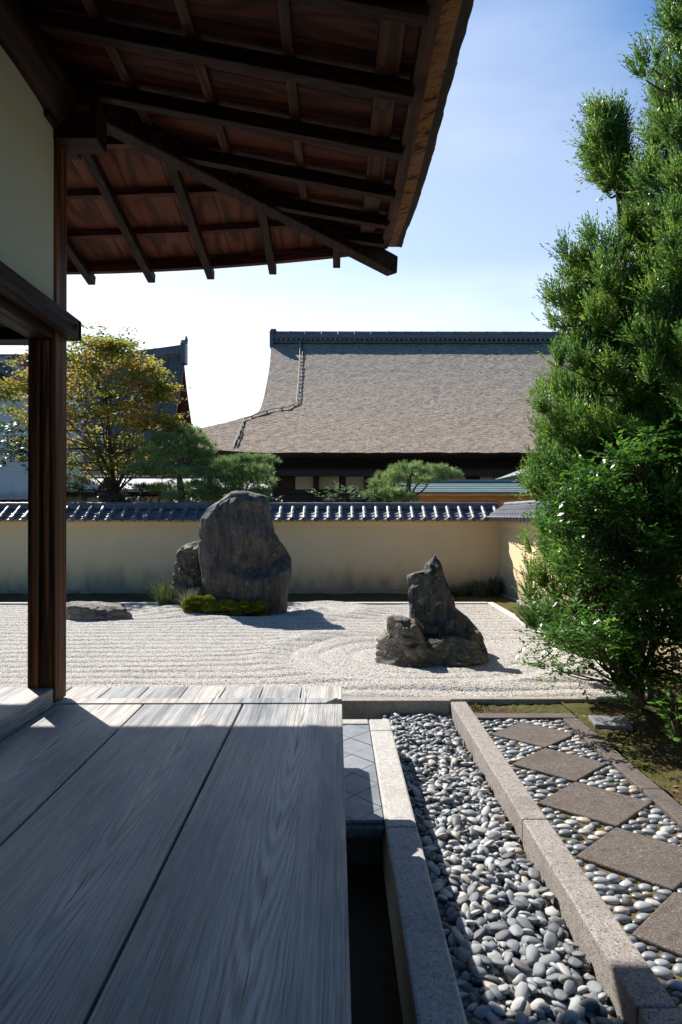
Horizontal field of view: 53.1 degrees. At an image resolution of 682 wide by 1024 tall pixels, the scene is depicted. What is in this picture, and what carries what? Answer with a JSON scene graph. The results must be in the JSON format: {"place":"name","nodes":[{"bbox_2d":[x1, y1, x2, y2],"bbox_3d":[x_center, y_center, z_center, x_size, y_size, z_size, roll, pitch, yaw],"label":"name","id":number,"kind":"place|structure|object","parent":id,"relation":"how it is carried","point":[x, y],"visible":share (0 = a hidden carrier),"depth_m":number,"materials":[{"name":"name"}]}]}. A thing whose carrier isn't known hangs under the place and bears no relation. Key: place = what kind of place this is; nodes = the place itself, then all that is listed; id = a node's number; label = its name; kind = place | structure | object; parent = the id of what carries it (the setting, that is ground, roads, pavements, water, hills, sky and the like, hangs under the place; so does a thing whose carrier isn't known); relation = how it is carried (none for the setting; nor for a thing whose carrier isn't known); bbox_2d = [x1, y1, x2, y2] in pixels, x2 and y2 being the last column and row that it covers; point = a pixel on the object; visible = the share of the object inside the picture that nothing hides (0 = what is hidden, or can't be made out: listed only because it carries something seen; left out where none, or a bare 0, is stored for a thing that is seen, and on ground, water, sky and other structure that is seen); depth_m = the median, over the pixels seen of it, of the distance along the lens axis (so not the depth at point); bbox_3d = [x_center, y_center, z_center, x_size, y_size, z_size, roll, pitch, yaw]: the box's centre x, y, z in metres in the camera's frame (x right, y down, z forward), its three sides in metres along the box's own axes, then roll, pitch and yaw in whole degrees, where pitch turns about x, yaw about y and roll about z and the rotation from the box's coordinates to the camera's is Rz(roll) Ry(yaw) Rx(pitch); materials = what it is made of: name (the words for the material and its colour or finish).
{"place":"outdoors","nodes":[
{"label":"outdoors","id":0,"kind":"place"},
{"bbox_2d":[97,477,132,501],"bbox_3d":[-6.315,-0.453,19.018,1.191,1.043,1.063,0,0,0],"label":"distant stone","id":1,"kind":"object","parent":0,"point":[101,487],"visible":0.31,"depth_m":18.75,"materials":[{"name":"stone"}]},
{"bbox_2d":[0,0,473,1023],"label":"temple hall","id":2,"kind":"structure","parent":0,"point":[172,856],"depth_m":3.17,"materials":[{"name":"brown wood"}]},
{"bbox_2d":[0,593,517,604],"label":"moss ground","id":3,"kind":"structure","parent":0,"point":[292,597],"depth_m":14.60,"materials":[{"name":"plant"}]},
{"bbox_2d":[449,586,468,595],"bbox_3d":[2.575,1.736,15.112,0.986,0.206,0.940,0,0,-37],"label":"fern","id":4,"kind":"object","parent":3,"relation":"on","point":[457,591],"visible":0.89,"depth_m":14.99,"materials":[{"name":"green plant"}]},
{"bbox_2d":[460,579,503,594],"bbox_3d":[3.123,1.669,15.129,1.502,0.298,1.463,0,0,0],"label":"fern","id":5,"kind":"object","parent":3,"relation":"on","point":[481,589],"visible":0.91,"depth_m":14.94,"materials":[{"name":"plant"}]},
{"bbox_2d":[484,577,503,593],"bbox_3d":[3.448,1.622,15.198,0.572,0.393,0.582,0,0,-36],"label":"fern","id":6,"kind":"object","parent":3,"relation":"on","point":[495,581],"visible":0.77,"depth_m":15.12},
{"bbox_2d":[0,0,681,428],"label":"sky","id":7,"kind":"structure","parent":0,"point":[499,184],"materials":[{"name":"blue"}]},
{"bbox_2d":[343,725,384,864],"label":"tile platform pavement","id":8,"kind":"structure","parent":0,"point":[365,831],"depth_m":3.80,"materials":[{"name":"tile"}]},
{"bbox_2d":[343,719,467,1023],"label":"granite strip pavement","id":9,"kind":"structure","parent":0,"point":[429,992],"depth_m":2.80,"materials":[{"name":"stone"}]},
{"bbox_2d":[347,701,681,1023],"bbox_3d":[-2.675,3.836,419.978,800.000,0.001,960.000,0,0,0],"label":"ground","id":10,"kind":"structure","parent":0,"point":[374,993],"depth_m":3.03,"materials":[{"name":"black"}]},
{"bbox_2d":[0,356,83,501],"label":"storehouse","id":11,"kind":"structure","parent":10,"relation":"on","point":[13,482],"depth_m":22.74,"materials":[{"name":"paint"}]},
{"bbox_2d":[0,336,191,475],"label":"gabled hall","id":12,"kind":"structure","parent":10,"relation":"on","point":[175,358],"depth_m":39.61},
{"bbox_2d":[0,321,195,501],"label":"maple tree","id":13,"kind":"object","parent":10,"relation":"on","point":[110,348],"visible":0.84,"depth_m":18.01,"materials":[{"name":"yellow plant"}]},
{"bbox_2d":[66,601,132,620],"bbox_3d":[-4.150,1.741,11.567,1.410,0.460,0.770,0,0,0],"label":"flat stone","id":14,"kind":"object","parent":10,"relation":"on","point":[91,610],"visible":0.59,"depth_m":11.27,"materials":[{"name":"stone"}]},
{"bbox_2d":[66,484,141,501],"bbox_3d":[-6.209,0.201,17.747,2.510,1.876,0.878,0,0,0],"label":"hedge","id":15,"kind":"object","parent":10,"relation":"on","point":[100,496],"visible":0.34,"depth_m":17.73,"materials":[{"name":"green plant"}]},
{"bbox_2d":[66,476,273,501],"bbox_3d":[-6.459,0.300,25.008,7.800,3.328,2.100,0,0,0],"label":"corridor","id":16,"kind":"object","parent":10,"relation":"on","point":[133,492],"visible":0.16,"depth_m":24.46,"materials":[{"name":"grey tile"}]},
{"bbox_2d":[121,421,221,501],"bbox_3d":[-4.271,-0.493,17.410,2.476,3.734,1.601,0,0,0],"label":"pine tree","id":17,"kind":"object","parent":10,"relation":"on","point":[182,491],"visible":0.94,"depth_m":17.22,"materials":[{"name":"plant"}]},
{"bbox_2d":[170,541,204,604],"bbox_3d":[-2.759,1.211,12.726,0.923,1.330,0.667,0,0,0],"label":"side stone","id":18,"kind":"object","parent":10,"relation":"on","point":[187,571],"visible":0.38,"depth_m":12.51,"materials":[{"name":"stone"}]},
{"bbox_2d":[138,494,284,501],"bbox_3d":[-3.362,0.285,17.787,4.081,1.711,0.900,0,0,0],"label":"hedge","id":19,"kind":"object","parent":10,"relation":"on","point":[159,499],"visible":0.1,"depth_m":17.75,"materials":[{"name":"green plant"}]},
{"bbox_2d":[191,451,282,501],"bbox_3d":[-2.572,-0.098,16.927,2.274,2.879,1.466,0,0,0],"label":"pine tree","id":20,"kind":"object","parent":10,"relation":"on","point":[231,480],"visible":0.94,"depth_m":16.71,"materials":[{"name":"plant"}]},
{"bbox_2d":[0,602,487,604],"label":"kerb","id":21,"kind":"structure","parent":10,"relation":"on","point":[156,603],"depth_m":13.21,"materials":[{"name":"white stone"}]},
{"bbox_2d":[198,491,291,615],"bbox_3d":[-1.701,0.840,12.173,1.643,2.444,0.864,0,0,0],"label":"standing stone","id":22,"kind":"object","parent":10,"relation":"on","point":[243,554],"visible":0.85,"depth_m":11.89,"materials":[{"name":"stone"}]},
{"bbox_2d":[0,502,498,593],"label":"garden wall","id":23,"kind":"structure","parent":10,"relation":"on","point":[330,547],"depth_m":15.48,"materials":[{"name":"paint"}]},
{"bbox_2d":[0,600,629,697],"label":"raked gravel","id":24,"kind":"structure","parent":10,"relation":"on","point":[327,643],"depth_m":8.44,"materials":[{"name":"gravel"}]},
{"bbox_2d":[146,577,177,605],"bbox_3d":[-3.239,1.499,12.674,0.964,0.577,0.986,0,0,0],"label":"grass tuft","id":25,"kind":"object","parent":24,"relation":"on","point":[164,598],"visible":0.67,"depth_m":12.53,"materials":[{"name":"plant"}]},
{"bbox_2d":[169,585,206,604],"bbox_3d":[-2.682,1.522,12.074,0.963,0.446,0.889,0,0,0],"label":"grass tuft","id":26,"kind":"object","parent":24,"relation":"on","point":[186,593],"visible":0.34,"depth_m":12.04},
{"bbox_2d":[181,595,268,615],"bbox_3d":[-1.980,1.603,11.614,1.514,0.408,0.365,0,0,0],"label":"moss mound","id":27,"kind":"object","parent":24,"relation":"on","point":[208,604],"visible":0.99,"depth_m":11.52,"materials":[{"name":"plant"}]},
{"bbox_2d":[307,480,367,501],"bbox_3d":[-0.104,0.051,16.914,1.648,1.764,0.761,0,0,0],"label":"holly bush","id":28,"kind":"object","parent":10,"relation":"on","point":[349,491],"visible":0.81,"depth_m":16.92,"materials":[{"name":"green plant"}]},
{"bbox_2d":[114,329,616,502],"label":"great hall","id":29,"kind":"structure","parent":10,"relation":"on","point":[370,404],"depth_m":33.26,"materials":[{"name":"brown wood"}]},
{"bbox_2d":[233,342,302,447],"bbox_3d":[-2.809,-6.621,35.128,2.064,8.025,13.945,0,0,11],"label":"roof ladder","id":30,"kind":"object","parent":29,"relation":"on","point":[280,407],"visible":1,"depth_m":33.26,"materials":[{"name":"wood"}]},
{"bbox_2d":[361,459,464,501],"bbox_3d":[1.846,0.028,17.612,2.528,2.723,1.874,0,0,-42],"label":"pine tree","id":31,"kind":"object","parent":10,"relation":"on","point":[401,475],"visible":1,"depth_m":17.41,"materials":[{"name":"plant"}]},
{"bbox_2d":[374,615,488,667],"bbox_3d":[1.074,1.550,8.130,1.404,0.637,0.706,0,0,0],"label":"stone","id":32,"kind":"object","parent":10,"relation":"on","point":[402,641],"visible":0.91,"depth_m":7.93,"materials":[{"name":"stone"}]},
{"bbox_2d":[407,556,487,655],"bbox_3d":[1.355,1.227,8.555,1.049,1.371,0.684,0,0,0],"label":"peaked stone","id":33,"kind":"object","parent":10,"relation":"on","point":[434,610],"visible":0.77,"depth_m":8.38,"materials":[{"name":"stone"}]},
{"bbox_2d":[393,480,533,506],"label":"roofed gate","id":34,"kind":"structure","parent":10,"relation":"on","point":[499,492],"depth_m":19.40,"materials":[{"name":"grey metal"}]},
{"bbox_2d":[342,696,646,721],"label":"kerb","id":35,"kind":"structure","parent":10,"relation":"on","point":[368,708],"depth_m":6.30,"materials":[{"name":"stone"}]},
{"bbox_2d":[382,712,620,1023],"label":"pebbles","id":36,"kind":"object","parent":10,"relation":"on","point":[442,774],"visible":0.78,"depth_m":3.75,"materials":[{"name":"stone"}]},
{"bbox_2d":[427,862,439,875],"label":"pebble","id":37,"kind":"object","parent":36,"relation":"on","point":[434,868],"visible":1,"depth_m":3.50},
{"bbox_2d":[447,911,464,922],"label":"pebble","id":38,"kind":"object","parent":36,"relation":"on","point":[452,917],"visible":0.94,"depth_m":3.10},
{"bbox_2d":[451,927,463,944],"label":"pebble","id":39,"kind":"object","parent":36,"relation":"on","point":[458,936],"visible":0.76,"depth_m":2.94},
{"bbox_2d":[451,959,467,969],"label":"pebble","id":40,"kind":"object","parent":36,"relation":"on","point":[458,965],"visible":0.8,"depth_m":2.77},
{"bbox_2d":[456,917,466,928],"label":"pebble","id":41,"kind":"object","parent":36,"relation":"on","point":[461,922],"visible":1,"depth_m":3.06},
{"bbox_2d":[455,895,467,905],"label":"pebble","id":42,"kind":"object","parent":36,"relation":"on","point":[460,901],"visible":0.98,"depth_m":3.22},
{"bbox_2d":[457,947,470,963],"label":"pebble","id":43,"kind":"object","parent":36,"relation":"on","point":[464,955],"visible":0.91,"depth_m":2.82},
{"bbox_2d":[461,983,473,992],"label":"pebble","id":44,"kind":"object","parent":36,"relation":"on","point":[467,987],"visible":0.75,"depth_m":2.65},
{"bbox_2d":[468,892,478,903],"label":"pebble","id":45,"kind":"object","parent":36,"relation":"on","point":[473,896],"visible":0.89,"depth_m":3.24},
{"bbox_2d":[469,955,481,969],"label":"pebble","id":46,"kind":"object","parent":36,"relation":"on","point":[475,960],"visible":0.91,"depth_m":2.76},
{"bbox_2d":[468,944,482,954],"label":"pebble","id":47,"kind":"object","parent":36,"relation":"on","point":[475,949],"visible":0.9,"depth_m":2.87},
{"bbox_2d":[471,927,485,940],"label":"pebble","id":48,"kind":"object","parent":36,"relation":"on","point":[479,933],"visible":1,"depth_m":2.99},
{"bbox_2d":[473,1005,491,1018],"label":"pebble","id":49,"kind":"object","parent":36,"relation":"on","point":[481,1011],"visible":1,"depth_m":2.51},
{"bbox_2d":[477,954,493,965],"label":"pebble","id":50,"kind":"object","parent":36,"relation":"on","point":[487,961],"visible":0.79,"depth_m":2.77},
{"bbox_2d":[481,990,494,1003],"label":"pebble","id":51,"kind":"object","parent":36,"relation":"on","point":[488,996],"visible":0.97,"depth_m":2.58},
{"bbox_2d":[486,1012,499,1023],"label":"pebble","id":52,"kind":"object","parent":36,"relation":"on","point":[492,1017],"visible":0.96,"depth_m":2.49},
{"bbox_2d":[484,975,501,982],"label":"pebble","id":53,"kind":"object","parent":36,"relation":"on","point":[492,978],"visible":1,"depth_m":2.70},
{"bbox_2d":[487,831,499,840],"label":"pebble","id":54,"kind":"object","parent":36,"relation":"on","point":[493,835],"visible":0.96,"depth_m":3.87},
{"bbox_2d":[487,950,502,959],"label":"pebble","id":55,"kind":"object","parent":36,"relation":"on","point":[493,954],"visible":0.69,"depth_m":2.84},
{"bbox_2d":[489,985,502,999],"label":"pebble","id":56,"kind":"object","parent":36,"relation":"on","point":[496,992],"visible":0.99,"depth_m":2.61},
{"bbox_2d":[488,1002,504,1015],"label":"pebble","id":57,"kind":"object","parent":36,"relation":"on","point":[496,1008],"visible":1,"depth_m":2.52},
{"bbox_2d":[492,959,509,969],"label":"pebble","id":58,"kind":"object","parent":36,"relation":"on","point":[500,963],"visible":0.73,"depth_m":2.77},
{"bbox_2d":[495,929,510,940],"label":"pebble","id":59,"kind":"object","parent":36,"relation":"on","point":[503,935],"visible":1,"depth_m":2.96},
{"bbox_2d":[497,984,510,994],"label":"pebble","id":60,"kind":"object","parent":36,"relation":"on","point":[504,989],"visible":0.87,"depth_m":2.62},
{"bbox_2d":[504,965,520,981],"bbox_3d":[0.688,1.844,2.723,0.082,0.030,0.055,31,40,20],"label":"pebble","id":61,"kind":"object","parent":36,"relation":"on","point":[511,973],"visible":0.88,"depth_m":2.72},
{"bbox_2d":[506,939,519,950],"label":"pebble","id":62,"kind":"object","parent":36,"relation":"on","point":[513,944],"visible":0.95,"depth_m":2.90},
{"bbox_2d":[509,924,523,937],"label":"pebble","id":63,"kind":"object","parent":36,"relation":"on","point":[516,930],"visible":0.95,"depth_m":3.00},
{"bbox_2d":[512,958,530,971],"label":"pebble","id":64,"kind":"object","parent":36,"relation":"on","point":[521,965],"visible":1,"depth_m":2.76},
{"bbox_2d":[515,981,528,999],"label":"pebble","id":65,"kind":"object","parent":36,"relation":"on","point":[522,989],"visible":0.92,"depth_m":2.60,"materials":[{"name":"stone"}]},
{"bbox_2d":[514,895,529,907],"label":"pebble","id":66,"kind":"object","parent":36,"relation":"on","point":[524,900],"visible":0.77,"depth_m":3.23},
{"bbox_2d":[516,916,533,929],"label":"pebble","id":67,"kind":"object","parent":36,"relation":"on","point":[523,922],"visible":0.98,"depth_m":3.04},
{"bbox_2d":[526,944,538,963],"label":"pebble","id":68,"kind":"object","parent":36,"relation":"on","point":[532,953],"visible":1,"depth_m":2.83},
{"bbox_2d":[527,1016,538,1023],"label":"pebble","id":69,"kind":"object","parent":36,"relation":"on","point":[533,1020],"visible":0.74,"depth_m":2.50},
{"bbox_2d":[521,1000,531,1016],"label":"pebble","id":70,"kind":"object","parent":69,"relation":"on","point":[526,1009],"visible":0.69,"depth_m":2.54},
{"bbox_2d":[527,867,539,879],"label":"pebble","id":71,"kind":"object","parent":36,"relation":"on","point":[533,873],"visible":1,"depth_m":3.46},
{"bbox_2d":[527,936,542,946],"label":"pebble","id":72,"kind":"object","parent":36,"relation":"on","point":[532,940],"visible":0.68,"depth_m":2.93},
{"bbox_2d":[530,998,544,1011],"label":"pebble","id":73,"kind":"object","parent":36,"relation":"on","point":[534,1004],"visible":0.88,"depth_m":2.56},
{"bbox_2d":[532,962,545,977],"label":"pebble","id":74,"kind":"object","parent":36,"relation":"on","point":[539,970],"visible":1,"depth_m":2.75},
{"bbox_2d":[539,953,559,966],"bbox_3d":[0.854,1.835,2.796,0.097,0.026,0.054,-11,15,-14],"label":"pebble","id":75,"kind":"object","parent":36,"relation":"on","point":[546,960],"visible":0.97,"depth_m":2.79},
{"bbox_2d":[544,932,557,950],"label":"pebble","id":76,"kind":"object","parent":36,"relation":"on","point":[550,941],"visible":0.94,"depth_m":2.93,"materials":[{"name":"stone"}]},
{"bbox_2d":[544,907,558,916],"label":"pebble","id":77,"kind":"object","parent":36,"relation":"on","point":[550,911],"visible":0.9,"depth_m":3.15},
{"bbox_2d":[550,916,564,925],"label":"pebble","id":78,"kind":"object","parent":36,"relation":"on","point":[558,921],"visible":0.84,"depth_m":3.09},
{"bbox_2d":[554,989,567,1000],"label":"pebble","id":79,"kind":"object","parent":36,"relation":"on","point":[561,995],"visible":0.98,"depth_m":2.60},
{"bbox_2d":[557,963,570,977],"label":"pebble","id":80,"kind":"object","parent":36,"relation":"on","point":[563,969],"visible":1,"depth_m":2.71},
{"bbox_2d":[558,974,575,984],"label":"pebble","id":81,"kind":"object","parent":36,"relation":"on","point":[562,978],"visible":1,"depth_m":2.68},
{"bbox_2d":[563,943,574,955],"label":"pebble","id":82,"kind":"object","parent":36,"relation":"on","point":[568,949],"visible":0.7,"depth_m":2.88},
{"bbox_2d":[564,980,575,994],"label":"pebble","id":83,"kind":"object","parent":36,"relation":"on","point":[569,987],"visible":0.98,"depth_m":2.65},
{"bbox_2d":[567,996,580,1009],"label":"pebble","id":84,"kind":"object","parent":36,"relation":"on","point":[571,1003],"visible":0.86,"depth_m":2.57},
{"bbox_2d":[568,956,582,967],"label":"pebble","id":85,"kind":"object","parent":36,"relation":"on","point":[574,962],"visible":1,"depth_m":2.79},
{"bbox_2d":[573,1000,585,1020],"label":"pebble","id":86,"kind":"object","parent":36,"relation":"on","point":[580,1010],"visible":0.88,"depth_m":2.52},
{"bbox_2d":[573,985,587,994],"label":"pebble","id":87,"kind":"object","parent":36,"relation":"on","point":[580,990],"visible":0.91,"depth_m":2.65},
{"bbox_2d":[579,998,598,1010],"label":"pebble","id":88,"kind":"object","parent":36,"relation":"on","point":[589,1004],"visible":1,"depth_m":2.53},
{"bbox_2d":[587,980,602,993],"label":"pebble","id":89,"kind":"object","parent":36,"relation":"on","point":[595,986],"visible":0.98,"depth_m":2.65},
{"bbox_2d":[594,1017,612,1023],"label":"pebble","id":90,"kind":"object","parent":36,"relation":"on","point":[600,1020],"visible":1,"depth_m":2.46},
{"label":"pebble","id":91,"kind":"object","parent":36,"relation":"on","visible":0},
{"bbox_2d":[510,997,524,1011],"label":"pebble","id":92,"kind":"object","parent":91,"relation":"on","point":[518,1003],"visible":0.98,"depth_m":2.55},
{"label":"pebble","id":93,"kind":"object","parent":36,"relation":"on","visible":0},
{"bbox_2d":[546,973,561,981],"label":"pebble","id":94,"kind":"object","parent":93,"relation":"on","point":[553,977],"visible":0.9,"depth_m":2.70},
{"label":"pebble","id":95,"kind":"object","parent":36,"relation":"on","visible":0},
{"bbox_2d":[563,1010,586,1022],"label":"pebble","id":96,"kind":"object","parent":95,"relation":"on","point":[573,1014],"visible":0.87,"depth_m":2.49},
{"bbox_2d":[495,464,538,479],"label":"side pavilion","id":97,"kind":"structure","parent":10,"relation":"on","point":[508,477],"depth_m":23.41,"materials":[{"name":"grey metal"}]},
{"bbox_2d":[451,702,676,1023],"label":"kerb","id":98,"kind":"structure","parent":10,"relation":"on","point":[622,973],"depth_m":3.16,"materials":[{"name":"grey stone"}]},
{"bbox_2d":[487,602,661,703],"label":"kerb","id":99,"kind":"structure","parent":10,"relation":"on","point":[511,615],"depth_m":11.43,"materials":[{"name":"white stone"}]},
{"bbox_2d":[487,495,681,674],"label":"garden wall","id":100,"kind":"structure","parent":10,"relation":"on","point":[508,517],"depth_m":14.12,"materials":[{"name":"paint"}]},
{"bbox_2d":[509,87,681,691],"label":"cedar tree","id":101,"kind":"object","parent":10,"relation":"on","point":[582,414],"visible":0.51,"depth_m":6.60,"materials":[{"name":"green plant"}]},
{"bbox_2d":[639,1009,681,1023],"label":"kerb","id":102,"kind":"structure","parent":10,"relation":"on","point":[660,1016],"depth_m":2.34,"materials":[{"name":"grey stone"}]},
{"bbox_2d":[469,704,572,713],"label":"moss ground","id":103,"kind":"structure","parent":0,"point":[531,708],"depth_m":6.19,"materials":[{"name":"plant"}]},
{"bbox_2d":[469,702,681,803],"bbox_3d":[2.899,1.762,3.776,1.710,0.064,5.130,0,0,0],"label":"moss ground","id":104,"kind":"structure","parent":0,"point":[657,743],"depth_m":5.35,"materials":[{"name":"plant"}]},
{"bbox_2d":[512,414,681,721],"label":"camellia shrub","id":105,"kind":"object","parent":104,"relation":"on","point":[619,638],"visible":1,"depth_m":5.63,"materials":[{"name":"green plant"}]},
{"bbox_2d":[588,715,632,731],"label":"slate slab","id":106,"kind":"structure","parent":104,"relation":"on","point":[606,722],"depth_m":5.64,"materials":[{"name":"stone"}]},
{"bbox_2d":[605,0,681,635],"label":"cedar tree","id":107,"kind":"object","parent":104,"relation":"on","point":[666,119],"visible":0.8,"depth_m":5.83,"materials":[{"name":"green plant"}]},
{"bbox_2d":[647,688,681,751],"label":"sapling","id":108,"kind":"object","parent":104,"relation":"on","point":[667,720],"visible":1,"depth_m":4.67,"materials":[{"name":"green plant"}]},
{"bbox_2d":[474,713,681,1008],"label":"path","id":109,"kind":"structure","parent":0,"point":[613,816],"depth_m":3.93,"materials":[{"name":"grey stone"}]},
{"bbox_2d":[497,604,681,703],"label":"moss ground","id":110,"kind":"structure","parent":0,"point":[508,606],"depth_m":7.68,"materials":[{"name":"plant"}]},
{"bbox_2d":[570,338,676,574],"bbox_3d":[3.155,-0.379,7.643,1.740,4.536,1.719,0,0,0],"label":"cedar tree","id":111,"kind":"object","parent":110,"relation":"on","point":[606,387],"depth_m":7.34,"materials":[{"name":"green plant"}]},
{"label":"pebble","id":112,"kind":"object","parent":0,"visible":0},
{"bbox_2d":[515,1011,526,1023],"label":"pebble","id":113,"kind":"object","parent":112,"relation":"on","point":[520,1018],"visible":1,"depth_m":2.49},
{"label":"pebble","id":114,"kind":"object","parent":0,"visible":0},
{"bbox_2d":[483,924,495,934],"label":"pebble","id":115,"kind":"object","parent":114,"relation":"on","point":[487,928],"visible":0.82,"depth_m":3.02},
{"bbox_2d":[489,922,508,931],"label":"pebble","id":116,"kind":"object","parent":115,"relation":"on","point":[497,926],"visible":0.97,"depth_m":3.02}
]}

